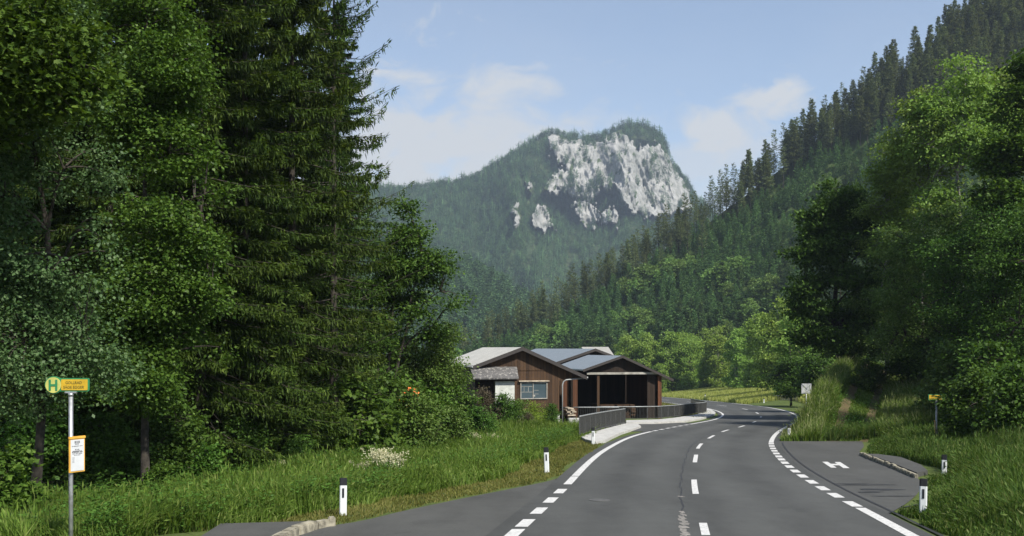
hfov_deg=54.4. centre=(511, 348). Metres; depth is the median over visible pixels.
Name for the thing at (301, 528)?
kerb
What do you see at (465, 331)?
hill larch
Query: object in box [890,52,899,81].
hill spruce
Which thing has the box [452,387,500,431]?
shrub
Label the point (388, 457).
goatsbeard plant
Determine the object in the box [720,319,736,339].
hill broadleaf tree
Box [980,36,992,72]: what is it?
hill spruce
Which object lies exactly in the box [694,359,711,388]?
alder tree
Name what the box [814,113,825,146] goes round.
hill spruce
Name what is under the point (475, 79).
sky
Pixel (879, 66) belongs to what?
hill spruce
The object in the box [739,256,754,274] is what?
hill broadleaf tree
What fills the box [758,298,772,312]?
young spruce
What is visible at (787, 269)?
young spruce
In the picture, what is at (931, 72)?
hill spruce
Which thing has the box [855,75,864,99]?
hill larch
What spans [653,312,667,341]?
young spruce
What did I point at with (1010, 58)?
hill spruce
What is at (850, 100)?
hill spruce
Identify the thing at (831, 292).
young spruce
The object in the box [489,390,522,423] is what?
shrub
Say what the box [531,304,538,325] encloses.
hill larch
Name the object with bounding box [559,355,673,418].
open shed
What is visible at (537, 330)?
hill broadleaf tree
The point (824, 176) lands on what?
hill broadleaf tree
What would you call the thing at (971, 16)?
hill spruce
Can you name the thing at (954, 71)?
hill spruce
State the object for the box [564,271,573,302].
hill larch
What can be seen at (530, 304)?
hill larch
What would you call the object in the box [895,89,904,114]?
hill spruce
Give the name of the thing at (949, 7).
hill spruce
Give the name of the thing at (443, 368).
willow tree
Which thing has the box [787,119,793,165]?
hill spruce
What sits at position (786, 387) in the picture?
thicket tree
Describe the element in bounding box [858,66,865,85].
hill larch
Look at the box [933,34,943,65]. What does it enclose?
hill spruce
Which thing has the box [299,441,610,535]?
lay by
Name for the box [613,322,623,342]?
young spruce
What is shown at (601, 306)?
forest
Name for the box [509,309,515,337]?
hill larch
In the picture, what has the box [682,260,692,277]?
hill broadleaf tree
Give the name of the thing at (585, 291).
hill spruce
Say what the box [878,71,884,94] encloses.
hill spruce
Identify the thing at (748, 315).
young spruce
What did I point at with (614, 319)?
hill broadleaf tree
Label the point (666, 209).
hill larch
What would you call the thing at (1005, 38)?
hill spruce
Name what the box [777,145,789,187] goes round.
hill larch
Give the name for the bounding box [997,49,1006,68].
hill spruce
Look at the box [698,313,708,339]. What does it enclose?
young spruce
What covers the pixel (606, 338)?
young spruce
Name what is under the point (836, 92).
hill spruce
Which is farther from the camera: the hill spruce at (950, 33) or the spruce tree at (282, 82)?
the hill spruce at (950, 33)
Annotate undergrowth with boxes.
[2,438,441,504]
[815,383,1022,498]
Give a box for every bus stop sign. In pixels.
[45,376,89,535]
[928,394,947,433]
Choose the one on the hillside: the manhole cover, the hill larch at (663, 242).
the hill larch at (663, 242)
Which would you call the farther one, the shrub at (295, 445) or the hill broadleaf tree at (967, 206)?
the hill broadleaf tree at (967, 206)
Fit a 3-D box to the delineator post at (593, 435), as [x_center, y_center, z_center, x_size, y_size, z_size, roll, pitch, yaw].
[3.647,4.196,44.728,0.150,1.260,0.127,0,0,8]
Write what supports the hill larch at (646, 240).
on the hillside
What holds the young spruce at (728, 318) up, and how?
on the hillside
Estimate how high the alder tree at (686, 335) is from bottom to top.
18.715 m
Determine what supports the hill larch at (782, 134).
on the hillside
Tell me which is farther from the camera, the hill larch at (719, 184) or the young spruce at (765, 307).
the hill larch at (719, 184)
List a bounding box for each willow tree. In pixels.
[373,312,478,402]
[838,236,958,360]
[851,197,1023,376]
[899,193,1023,370]
[932,190,1023,387]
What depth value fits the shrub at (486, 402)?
61.21 m
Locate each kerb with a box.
[272,516,335,535]
[859,452,917,477]
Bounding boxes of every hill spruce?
[493,314,503,343]
[514,301,524,334]
[537,287,548,319]
[578,265,589,294]
[581,272,590,297]
[602,252,612,288]
[620,239,633,275]
[639,235,651,265]
[672,207,682,242]
[678,211,688,243]
[733,188,744,214]
[736,181,745,215]
[738,161,748,193]
[740,149,754,196]
[744,166,757,209]
[750,160,757,180]
[753,159,762,184]
[754,165,763,193]
[757,154,774,198]
[757,155,773,199]
[760,139,768,164]
[765,162,775,191]
[767,143,773,165]
[779,129,790,172]
[781,134,791,174]
[782,132,790,175]
[786,124,801,175]
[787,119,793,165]
[787,128,802,172]
[796,137,807,163]
[798,108,806,137]
[800,112,815,158]
[805,98,816,126]
[807,127,817,151]
[814,108,827,154]
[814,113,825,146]
[821,111,833,146]
[825,105,833,134]
[832,90,842,133]
[833,103,842,129]
[841,88,850,125]
[842,103,849,134]
[847,92,852,112]
[848,79,854,105]
[850,95,868,144]
[854,82,865,114]
[860,107,873,143]
[863,88,871,134]
[864,73,868,104]
[866,72,873,98]
[867,82,881,132]
[868,79,878,109]
[871,52,878,84]
[875,57,884,83]
[875,58,885,87]
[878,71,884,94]
[878,88,888,126]
[880,79,891,103]
[881,57,895,91]
[882,45,887,63]
[882,91,894,128]
[883,43,897,72]
[884,66,900,106]
[886,39,902,67]
[886,85,897,125]
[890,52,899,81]
[892,76,901,109]
[895,77,902,112]
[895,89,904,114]
[899,66,904,83]
[899,70,911,104]
[902,68,914,102]
[904,72,914,99]
[905,57,921,98]
[907,26,921,56]
[912,45,928,82]
[913,47,919,69]
[918,54,931,92]
[923,24,935,52]
[923,58,940,94]
[924,42,935,68]
[925,35,934,63]
[929,60,940,95]
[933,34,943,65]
[934,16,941,37]
[937,46,952,83]
[937,72,949,100]
[938,26,948,56]
[940,4,947,29]
[942,11,951,33]
[943,33,951,61]
[944,4,951,24]
[944,25,953,44]
[946,8,956,32]
[948,64,958,88]
[949,28,965,73]
[950,0,957,17]
[952,10,960,39]
[953,3,962,29]
[956,51,964,73]
[957,7,965,38]
[957,36,970,69]
[960,32,966,51]
[961,0,967,14]
[961,5,969,32]
[965,5,979,32]
[965,9,978,40]
[969,33,977,56]
[969,46,978,73]
[975,36,984,74]
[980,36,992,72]
[981,0,996,30]
[983,0,993,26]
[983,19,989,42]
[984,53,993,74]
[989,20,998,52]
[991,0,996,18]
[991,53,997,71]
[992,0,1007,28]
[993,32,1006,64]
[993,57,1002,85]
[995,16,1001,38]
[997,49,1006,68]
[998,12,1008,40]
[1001,0,1018,26]
[1002,35,1010,61]
[1006,51,1014,83]
[1009,30,1015,53]
[1011,0,1023,28]
[1013,32,1019,58]
[1016,31,1023,52]
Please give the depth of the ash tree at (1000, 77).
70.06 m
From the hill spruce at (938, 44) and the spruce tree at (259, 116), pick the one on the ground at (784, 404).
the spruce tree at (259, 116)
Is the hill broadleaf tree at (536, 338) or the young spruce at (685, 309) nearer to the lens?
the young spruce at (685, 309)
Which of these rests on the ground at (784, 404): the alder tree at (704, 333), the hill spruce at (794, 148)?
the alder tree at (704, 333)
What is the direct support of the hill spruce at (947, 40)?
on the hillside
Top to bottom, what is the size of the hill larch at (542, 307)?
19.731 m
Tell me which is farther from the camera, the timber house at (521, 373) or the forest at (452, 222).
the forest at (452, 222)
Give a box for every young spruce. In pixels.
[472,341,479,349]
[484,337,493,346]
[528,342,537,349]
[556,341,563,348]
[561,333,570,348]
[571,330,581,348]
[581,329,591,346]
[587,329,601,346]
[588,338,596,346]
[597,337,605,346]
[604,334,609,346]
[608,335,616,354]
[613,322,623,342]
[652,312,661,334]
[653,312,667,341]
[655,297,665,316]
[656,321,669,341]
[663,313,676,332]
[671,310,678,331]
[675,312,686,333]
[676,321,685,346]
[680,306,692,331]
[683,312,694,332]
[688,297,697,317]
[695,318,705,344]
[695,323,701,336]
[696,302,704,322]
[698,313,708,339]
[703,313,711,332]
[711,306,723,333]
[713,301,721,322]
[715,262,726,286]
[715,307,725,328]
[718,303,726,323]
[724,308,732,321]
[729,309,737,324]
[732,310,745,330]
[735,312,744,328]
[737,295,744,318]
[745,309,753,327]
[756,295,767,312]
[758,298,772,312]
[768,289,780,315]
[775,239,787,266]
[779,265,792,294]
[825,285,839,304]
[838,163,851,187]
[855,255,863,266]
[938,165,949,191]
[956,171,969,197]
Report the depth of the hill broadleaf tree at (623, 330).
368.29 m
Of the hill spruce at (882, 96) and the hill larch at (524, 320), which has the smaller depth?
the hill spruce at (882, 96)
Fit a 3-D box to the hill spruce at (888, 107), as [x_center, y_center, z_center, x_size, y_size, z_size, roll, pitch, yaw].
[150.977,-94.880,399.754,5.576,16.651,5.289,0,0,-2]
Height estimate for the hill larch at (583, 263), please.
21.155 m
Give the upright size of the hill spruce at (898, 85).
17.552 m
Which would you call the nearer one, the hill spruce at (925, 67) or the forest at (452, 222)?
the hill spruce at (925, 67)
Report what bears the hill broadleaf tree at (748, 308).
on the hillside
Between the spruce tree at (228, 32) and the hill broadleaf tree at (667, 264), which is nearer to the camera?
the spruce tree at (228, 32)
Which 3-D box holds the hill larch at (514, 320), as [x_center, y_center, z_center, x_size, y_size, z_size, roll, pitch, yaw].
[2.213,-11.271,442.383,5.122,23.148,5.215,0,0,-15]
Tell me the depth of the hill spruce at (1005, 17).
394.62 m
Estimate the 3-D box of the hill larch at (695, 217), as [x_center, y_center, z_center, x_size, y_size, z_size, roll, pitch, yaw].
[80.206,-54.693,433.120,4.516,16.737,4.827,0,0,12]
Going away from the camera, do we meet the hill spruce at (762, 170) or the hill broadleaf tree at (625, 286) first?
the hill broadleaf tree at (625, 286)
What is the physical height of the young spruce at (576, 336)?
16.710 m
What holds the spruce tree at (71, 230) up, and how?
on the ground at (784, 404)
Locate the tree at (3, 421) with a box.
[0,111,122,451]
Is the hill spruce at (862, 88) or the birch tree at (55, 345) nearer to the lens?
the birch tree at (55, 345)
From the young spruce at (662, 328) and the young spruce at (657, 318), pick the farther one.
the young spruce at (657, 318)
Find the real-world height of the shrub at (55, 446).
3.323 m
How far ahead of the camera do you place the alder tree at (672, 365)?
276.24 m
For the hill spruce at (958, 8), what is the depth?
416.75 m
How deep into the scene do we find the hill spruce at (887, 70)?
414.78 m
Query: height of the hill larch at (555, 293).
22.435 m
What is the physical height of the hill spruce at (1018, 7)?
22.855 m
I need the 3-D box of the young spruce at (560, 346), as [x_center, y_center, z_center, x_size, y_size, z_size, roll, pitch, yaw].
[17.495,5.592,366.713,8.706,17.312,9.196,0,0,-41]
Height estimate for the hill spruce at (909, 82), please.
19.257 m
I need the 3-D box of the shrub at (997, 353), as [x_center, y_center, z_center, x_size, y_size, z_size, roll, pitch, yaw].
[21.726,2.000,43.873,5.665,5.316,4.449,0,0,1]
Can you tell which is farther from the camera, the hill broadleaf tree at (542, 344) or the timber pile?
the hill broadleaf tree at (542, 344)
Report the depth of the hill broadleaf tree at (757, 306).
335.17 m
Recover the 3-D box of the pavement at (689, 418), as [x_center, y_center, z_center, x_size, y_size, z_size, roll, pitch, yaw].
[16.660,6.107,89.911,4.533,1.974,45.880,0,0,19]
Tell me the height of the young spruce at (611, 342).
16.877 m
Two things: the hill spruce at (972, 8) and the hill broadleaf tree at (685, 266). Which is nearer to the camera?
the hill broadleaf tree at (685, 266)
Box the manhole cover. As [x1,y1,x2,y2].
[589,499,609,500]
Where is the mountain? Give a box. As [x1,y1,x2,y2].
[358,126,708,313]
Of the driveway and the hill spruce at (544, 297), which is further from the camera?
the hill spruce at (544, 297)
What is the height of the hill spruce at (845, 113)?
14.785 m
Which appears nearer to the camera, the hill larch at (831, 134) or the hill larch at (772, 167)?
the hill larch at (831, 134)
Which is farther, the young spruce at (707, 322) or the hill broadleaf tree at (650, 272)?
the hill broadleaf tree at (650, 272)
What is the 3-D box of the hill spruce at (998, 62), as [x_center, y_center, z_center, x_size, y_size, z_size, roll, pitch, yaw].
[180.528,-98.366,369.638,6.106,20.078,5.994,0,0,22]
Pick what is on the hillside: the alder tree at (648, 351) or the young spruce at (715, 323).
the young spruce at (715, 323)
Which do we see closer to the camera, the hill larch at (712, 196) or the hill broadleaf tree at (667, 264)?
the hill broadleaf tree at (667, 264)
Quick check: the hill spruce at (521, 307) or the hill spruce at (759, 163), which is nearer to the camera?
the hill spruce at (759, 163)
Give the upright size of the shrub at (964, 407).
3.987 m
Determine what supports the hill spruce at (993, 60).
on the hillside
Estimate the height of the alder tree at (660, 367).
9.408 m
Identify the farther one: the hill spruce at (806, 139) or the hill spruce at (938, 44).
the hill spruce at (806, 139)
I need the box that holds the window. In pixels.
[518,380,549,398]
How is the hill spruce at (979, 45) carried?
on the hillside
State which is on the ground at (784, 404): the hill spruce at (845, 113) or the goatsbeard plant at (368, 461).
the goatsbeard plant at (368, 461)
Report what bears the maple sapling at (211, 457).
on the ground at (784, 404)
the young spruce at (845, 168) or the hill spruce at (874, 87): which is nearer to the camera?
the young spruce at (845, 168)
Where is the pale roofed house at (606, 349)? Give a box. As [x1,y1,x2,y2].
[580,347,613,354]
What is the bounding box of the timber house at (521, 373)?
[451,347,587,423]
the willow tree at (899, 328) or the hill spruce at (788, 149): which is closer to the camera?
the willow tree at (899, 328)
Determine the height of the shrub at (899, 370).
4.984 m
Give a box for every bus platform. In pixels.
[202,521,304,535]
[868,454,927,476]
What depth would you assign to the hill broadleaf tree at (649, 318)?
366.01 m
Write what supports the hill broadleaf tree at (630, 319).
on the hillside
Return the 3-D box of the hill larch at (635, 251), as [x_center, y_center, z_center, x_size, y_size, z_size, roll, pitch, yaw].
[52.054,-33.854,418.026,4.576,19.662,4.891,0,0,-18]
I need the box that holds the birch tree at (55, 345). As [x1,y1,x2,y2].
[0,0,164,487]
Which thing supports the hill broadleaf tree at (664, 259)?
on the hillside
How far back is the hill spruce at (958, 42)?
394.28 m
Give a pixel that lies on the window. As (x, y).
(530, 389)
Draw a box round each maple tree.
[0,0,144,159]
[774,175,894,361]
[956,48,1023,248]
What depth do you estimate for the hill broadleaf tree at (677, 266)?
394.91 m
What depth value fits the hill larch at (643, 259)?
415.85 m
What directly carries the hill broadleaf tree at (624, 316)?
on the hillside
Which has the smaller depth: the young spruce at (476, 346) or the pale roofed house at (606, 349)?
the pale roofed house at (606, 349)
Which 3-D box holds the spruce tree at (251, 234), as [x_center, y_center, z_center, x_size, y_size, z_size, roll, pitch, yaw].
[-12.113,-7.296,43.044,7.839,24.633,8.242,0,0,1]
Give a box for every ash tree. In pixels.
[846,140,922,375]
[866,80,973,351]
[895,50,1023,282]
[963,66,1022,224]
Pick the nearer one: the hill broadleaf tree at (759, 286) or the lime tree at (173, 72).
the lime tree at (173, 72)
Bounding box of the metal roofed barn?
[531,348,611,363]
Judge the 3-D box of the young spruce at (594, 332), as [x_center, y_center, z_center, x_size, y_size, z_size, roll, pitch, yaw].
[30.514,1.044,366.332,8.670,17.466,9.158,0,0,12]
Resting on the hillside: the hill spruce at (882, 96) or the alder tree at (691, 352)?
the hill spruce at (882, 96)
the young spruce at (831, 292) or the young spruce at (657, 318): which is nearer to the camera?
the young spruce at (831, 292)
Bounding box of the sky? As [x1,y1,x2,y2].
[6,0,982,214]
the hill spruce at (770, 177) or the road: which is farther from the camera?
the hill spruce at (770, 177)
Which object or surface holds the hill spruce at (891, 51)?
on the hillside
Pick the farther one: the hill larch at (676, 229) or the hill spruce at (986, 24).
the hill larch at (676, 229)
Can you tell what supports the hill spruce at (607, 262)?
on the hillside
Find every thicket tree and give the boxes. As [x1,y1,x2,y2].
[756,353,805,405]
[784,352,834,397]
[805,290,852,362]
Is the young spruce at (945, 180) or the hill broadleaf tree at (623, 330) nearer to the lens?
the young spruce at (945, 180)
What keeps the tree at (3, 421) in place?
on the ground at (784, 404)
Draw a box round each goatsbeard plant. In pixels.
[349,458,370,472]
[361,446,390,470]
[371,446,410,469]
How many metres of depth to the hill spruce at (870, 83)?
411.78 m
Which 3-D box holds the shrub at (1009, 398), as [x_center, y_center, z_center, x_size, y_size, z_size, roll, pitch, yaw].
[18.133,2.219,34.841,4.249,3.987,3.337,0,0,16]
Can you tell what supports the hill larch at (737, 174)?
on the hillside
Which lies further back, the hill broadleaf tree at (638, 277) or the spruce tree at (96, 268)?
the hill broadleaf tree at (638, 277)
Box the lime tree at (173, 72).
[67,0,258,480]
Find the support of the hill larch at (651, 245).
on the hillside
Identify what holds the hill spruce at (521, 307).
on the hillside
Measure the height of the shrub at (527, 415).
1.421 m
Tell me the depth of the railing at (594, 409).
71.87 m
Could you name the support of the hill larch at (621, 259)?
on the hillside
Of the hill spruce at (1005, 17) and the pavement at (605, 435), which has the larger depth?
the hill spruce at (1005, 17)
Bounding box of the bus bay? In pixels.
[779,441,918,512]
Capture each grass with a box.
[0,415,605,535]
[183,439,602,532]
[662,387,809,403]
[662,402,710,416]
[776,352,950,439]
[780,353,948,440]
[793,411,1023,535]
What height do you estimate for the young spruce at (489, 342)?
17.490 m
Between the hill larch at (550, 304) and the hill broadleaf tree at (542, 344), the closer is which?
the hill broadleaf tree at (542, 344)
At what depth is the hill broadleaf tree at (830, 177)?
384.49 m
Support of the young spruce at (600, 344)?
on the hillside
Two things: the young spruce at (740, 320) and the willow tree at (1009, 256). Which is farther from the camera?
the young spruce at (740, 320)
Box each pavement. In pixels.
[581,423,640,443]
[626,409,715,423]
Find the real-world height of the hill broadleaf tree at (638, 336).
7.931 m
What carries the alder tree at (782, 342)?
on the ground at (784, 404)
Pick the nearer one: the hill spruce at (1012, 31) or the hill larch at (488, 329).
the hill spruce at (1012, 31)
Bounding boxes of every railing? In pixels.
[573,407,619,417]
[579,408,625,433]
[597,398,706,419]
[773,395,799,400]
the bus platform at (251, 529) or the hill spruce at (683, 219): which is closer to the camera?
the bus platform at (251, 529)
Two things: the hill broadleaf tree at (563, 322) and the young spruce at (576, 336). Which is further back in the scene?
the hill broadleaf tree at (563, 322)
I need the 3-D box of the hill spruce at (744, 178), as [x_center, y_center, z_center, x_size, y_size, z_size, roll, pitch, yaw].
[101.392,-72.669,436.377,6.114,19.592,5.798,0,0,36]
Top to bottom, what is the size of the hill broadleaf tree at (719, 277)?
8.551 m
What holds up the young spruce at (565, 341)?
on the hillside
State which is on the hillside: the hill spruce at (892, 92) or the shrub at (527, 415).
the hill spruce at (892, 92)
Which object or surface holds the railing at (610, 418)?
on the pavement at (605, 435)
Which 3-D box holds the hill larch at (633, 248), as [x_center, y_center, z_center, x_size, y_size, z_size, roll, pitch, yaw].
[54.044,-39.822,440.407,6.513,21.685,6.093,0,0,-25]
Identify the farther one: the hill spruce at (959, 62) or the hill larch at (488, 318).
the hill larch at (488, 318)
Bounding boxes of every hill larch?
[460,327,467,348]
[471,327,478,344]
[481,311,493,340]
[482,322,491,345]
[488,309,497,340]
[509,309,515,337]
[512,298,521,333]
[513,302,520,328]
[520,307,529,335]
[521,302,532,329]
[525,294,538,329]
[527,289,535,322]
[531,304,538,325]
[533,288,540,315]
[537,291,548,322]
[538,280,543,305]
[544,305,553,325]
[548,294,554,319]
[549,298,556,322]
[551,276,561,312]
[552,295,561,323]
[558,281,566,312]
[562,282,569,309]
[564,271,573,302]
[564,285,572,314]
[568,263,574,294]
[569,274,578,309]
[575,278,582,305]
[578,261,588,290]
[587,259,596,299]
[590,272,597,294]
[590,274,596,296]
[594,253,603,297]
[596,262,604,292]
[603,264,609,290]
[609,247,617,273]
[610,250,618,277]
[617,246,625,273]
[629,234,635,270]
[629,234,640,266]
[631,244,639,275]
[634,229,641,251]
[638,225,648,253]
[638,252,646,273]
[643,237,649,262]
[648,226,655,256]
[653,213,663,246]
[655,213,661,242]
[656,213,669,255]
[661,219,666,251]
[662,203,671,247]
[662,222,669,252]
[669,222,675,248]
[671,213,680,245]
[676,214,686,239]
[680,193,689,215]
[681,199,691,243]
[681,217,692,253]
[687,191,699,228]
[692,204,700,232]
[696,220,708,248]
[700,192,708,219]
[703,203,710,235]
[707,175,715,208]
[707,181,716,221]
[711,187,723,214]
[715,169,723,212]
[719,177,727,218]
[720,181,732,216]
[722,164,731,197]
[729,163,738,202]
[732,169,740,202]
[732,182,739,217]
[767,130,779,163]
[767,148,775,191]
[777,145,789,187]
[778,122,785,148]
[790,139,800,174]
[809,102,817,135]
[820,95,827,118]
[825,109,835,152]
[828,95,841,143]
[839,82,846,121]
[842,104,849,133]
[848,111,853,136]
[849,81,858,110]
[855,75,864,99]
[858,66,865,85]
[871,72,883,109]
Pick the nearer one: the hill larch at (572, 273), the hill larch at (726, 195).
the hill larch at (726, 195)
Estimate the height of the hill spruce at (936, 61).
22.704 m
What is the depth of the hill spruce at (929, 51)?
405.14 m
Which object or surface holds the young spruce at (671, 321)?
on the hillside
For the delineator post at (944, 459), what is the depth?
28.83 m
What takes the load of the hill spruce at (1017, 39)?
on the hillside
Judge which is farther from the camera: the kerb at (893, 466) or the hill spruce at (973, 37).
the hill spruce at (973, 37)
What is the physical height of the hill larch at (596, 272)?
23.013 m
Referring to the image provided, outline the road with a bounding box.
[486,397,943,535]
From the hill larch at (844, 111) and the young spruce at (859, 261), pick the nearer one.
the young spruce at (859, 261)
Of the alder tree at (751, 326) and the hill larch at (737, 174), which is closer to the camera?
the alder tree at (751, 326)
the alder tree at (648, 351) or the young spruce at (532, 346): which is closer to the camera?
the alder tree at (648, 351)
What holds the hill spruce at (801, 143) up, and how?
on the hillside
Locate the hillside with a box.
[522,12,1023,364]
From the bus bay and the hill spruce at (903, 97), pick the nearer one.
the bus bay
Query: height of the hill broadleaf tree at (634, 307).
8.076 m
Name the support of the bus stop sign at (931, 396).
on the ground at (784, 404)
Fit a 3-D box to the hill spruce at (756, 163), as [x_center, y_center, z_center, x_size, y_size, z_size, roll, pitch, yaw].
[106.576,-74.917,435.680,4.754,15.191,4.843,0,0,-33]
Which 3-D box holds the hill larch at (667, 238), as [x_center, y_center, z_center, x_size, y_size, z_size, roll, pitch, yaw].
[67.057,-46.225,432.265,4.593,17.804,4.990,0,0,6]
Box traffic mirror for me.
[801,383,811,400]
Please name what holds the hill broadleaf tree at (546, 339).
on the hillside
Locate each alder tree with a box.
[345,193,477,382]
[613,334,644,359]
[632,332,663,369]
[649,329,693,391]
[655,363,669,392]
[672,331,696,388]
[676,334,704,389]
[688,326,724,380]
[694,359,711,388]
[700,325,732,387]
[719,326,752,387]
[736,311,779,387]
[738,356,752,387]
[745,296,806,390]
[765,297,834,394]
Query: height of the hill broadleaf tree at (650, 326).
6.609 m
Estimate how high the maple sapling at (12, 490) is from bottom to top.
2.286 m
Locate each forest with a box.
[343,223,566,359]
[349,117,717,310]
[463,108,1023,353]
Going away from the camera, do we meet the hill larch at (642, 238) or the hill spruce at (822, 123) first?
the hill spruce at (822, 123)
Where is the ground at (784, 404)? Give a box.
[42,364,948,535]
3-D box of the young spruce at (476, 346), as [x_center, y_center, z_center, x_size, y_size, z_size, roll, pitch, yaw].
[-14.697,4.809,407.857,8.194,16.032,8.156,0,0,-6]
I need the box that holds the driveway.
[596,423,687,430]
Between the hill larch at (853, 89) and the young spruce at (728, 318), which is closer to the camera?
the young spruce at (728, 318)
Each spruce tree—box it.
[0,0,222,456]
[0,1,123,467]
[43,10,266,462]
[92,0,307,480]
[135,0,354,448]
[187,1,321,448]
[208,0,398,455]
[215,1,341,421]
[252,0,431,410]
[269,3,394,449]
[273,56,303,289]
[298,2,415,370]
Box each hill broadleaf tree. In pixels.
[452,347,464,356]
[526,333,542,344]
[532,323,547,334]
[537,342,547,348]
[540,333,553,346]
[541,327,553,342]
[551,321,567,339]
[552,328,571,343]
[556,320,570,333]
[604,310,620,327]
[612,329,627,342]
[615,276,627,293]
[618,309,634,328]
[620,278,635,297]
[625,279,637,298]
[625,311,635,327]
[627,303,639,321]
[628,265,643,282]
[630,323,643,336]
[631,307,654,324]
[632,273,642,283]
[632,318,648,334]
[633,323,648,335]
[634,282,648,298]
[635,277,654,295]
[635,330,643,340]
[639,262,653,279]
[640,330,657,342]
[642,264,660,284]
[643,315,655,324]
[645,320,654,336]
[650,270,663,289]
[658,254,673,271]
[660,259,677,279]
[667,260,685,279]
[668,267,677,283]
[682,254,698,272]
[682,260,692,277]
[700,268,718,288]
[709,260,729,282]
[716,281,729,296]
[718,282,736,300]
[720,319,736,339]
[725,257,742,273]
[726,255,742,275]
[737,304,759,318]
[738,298,758,313]
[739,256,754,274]
[745,277,760,297]
[749,303,760,310]
[751,278,773,299]
[760,273,783,295]
[807,183,816,198]
[810,181,821,200]
[817,172,833,186]
[819,176,835,192]
[961,196,975,215]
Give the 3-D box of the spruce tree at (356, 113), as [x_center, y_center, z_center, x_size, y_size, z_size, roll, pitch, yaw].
[-8.998,-6.641,52.985,7.685,24.150,8.080,0,0,13]
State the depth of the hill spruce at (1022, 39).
374.62 m
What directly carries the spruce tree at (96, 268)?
on the ground at (784, 404)
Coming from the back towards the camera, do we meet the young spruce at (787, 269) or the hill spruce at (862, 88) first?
the hill spruce at (862, 88)
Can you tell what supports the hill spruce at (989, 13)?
on the hillside
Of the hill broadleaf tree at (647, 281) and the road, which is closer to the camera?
the road
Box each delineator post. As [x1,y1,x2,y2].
[339,478,346,514]
[543,447,548,472]
[591,428,594,444]
[919,478,927,512]
[941,455,946,472]
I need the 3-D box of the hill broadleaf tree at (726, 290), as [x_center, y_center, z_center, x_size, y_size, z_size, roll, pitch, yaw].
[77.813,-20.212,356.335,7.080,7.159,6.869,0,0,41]
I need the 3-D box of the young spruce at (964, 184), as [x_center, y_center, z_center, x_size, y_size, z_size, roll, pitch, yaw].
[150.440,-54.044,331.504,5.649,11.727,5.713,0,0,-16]
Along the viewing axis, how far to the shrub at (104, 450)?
26.67 m
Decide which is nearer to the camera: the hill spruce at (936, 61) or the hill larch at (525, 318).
the hill spruce at (936, 61)
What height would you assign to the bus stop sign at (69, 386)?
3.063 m
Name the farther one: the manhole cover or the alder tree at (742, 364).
the alder tree at (742, 364)
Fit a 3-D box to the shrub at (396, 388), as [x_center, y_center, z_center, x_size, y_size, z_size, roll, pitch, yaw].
[-4.473,3.031,39.889,4.426,4.154,3.476,0,0,3]
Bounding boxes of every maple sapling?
[0,442,59,512]
[134,460,182,487]
[171,442,236,483]
[310,406,362,456]
[323,374,411,454]
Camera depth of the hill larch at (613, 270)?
436.25 m
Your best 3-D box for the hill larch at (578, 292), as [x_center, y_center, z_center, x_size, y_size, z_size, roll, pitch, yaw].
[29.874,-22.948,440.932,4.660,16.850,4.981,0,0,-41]
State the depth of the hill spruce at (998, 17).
402.48 m
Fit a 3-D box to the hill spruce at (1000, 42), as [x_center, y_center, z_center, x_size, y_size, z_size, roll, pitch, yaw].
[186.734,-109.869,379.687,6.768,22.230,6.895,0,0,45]
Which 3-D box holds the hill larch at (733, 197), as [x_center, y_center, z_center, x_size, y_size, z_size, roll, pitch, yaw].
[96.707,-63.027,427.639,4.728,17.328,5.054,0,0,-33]
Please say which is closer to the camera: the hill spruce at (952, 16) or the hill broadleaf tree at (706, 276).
the hill broadleaf tree at (706, 276)
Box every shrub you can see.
[0,403,84,486]
[48,405,172,489]
[138,400,228,477]
[218,410,280,471]
[273,433,316,464]
[313,362,385,413]
[348,355,445,414]
[368,372,454,446]
[386,386,451,448]
[426,377,477,433]
[432,403,481,442]
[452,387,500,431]
[463,402,499,435]
[466,386,505,422]
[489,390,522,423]
[507,398,531,422]
[519,411,533,422]
[521,400,548,421]
[542,401,561,423]
[849,353,895,392]
[874,331,936,382]
[900,331,979,413]
[922,360,1000,438]
[946,334,1023,399]
[967,355,1023,434]
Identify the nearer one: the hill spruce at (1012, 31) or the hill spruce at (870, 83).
the hill spruce at (1012, 31)
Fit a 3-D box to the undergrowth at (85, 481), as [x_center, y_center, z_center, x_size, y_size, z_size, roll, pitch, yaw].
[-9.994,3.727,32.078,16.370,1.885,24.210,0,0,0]
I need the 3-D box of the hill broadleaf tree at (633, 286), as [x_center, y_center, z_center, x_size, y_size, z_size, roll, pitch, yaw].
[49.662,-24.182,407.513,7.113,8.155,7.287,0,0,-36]
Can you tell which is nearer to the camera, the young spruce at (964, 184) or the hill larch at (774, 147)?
the young spruce at (964, 184)
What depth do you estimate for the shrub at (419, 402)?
39.50 m
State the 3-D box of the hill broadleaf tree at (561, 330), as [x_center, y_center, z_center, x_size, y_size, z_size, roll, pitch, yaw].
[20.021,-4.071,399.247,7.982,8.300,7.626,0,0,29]
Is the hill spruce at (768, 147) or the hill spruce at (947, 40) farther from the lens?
the hill spruce at (768, 147)
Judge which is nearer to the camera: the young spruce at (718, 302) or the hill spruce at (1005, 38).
the young spruce at (718, 302)
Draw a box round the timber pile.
[559,407,575,420]
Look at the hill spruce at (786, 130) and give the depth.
433.78 m

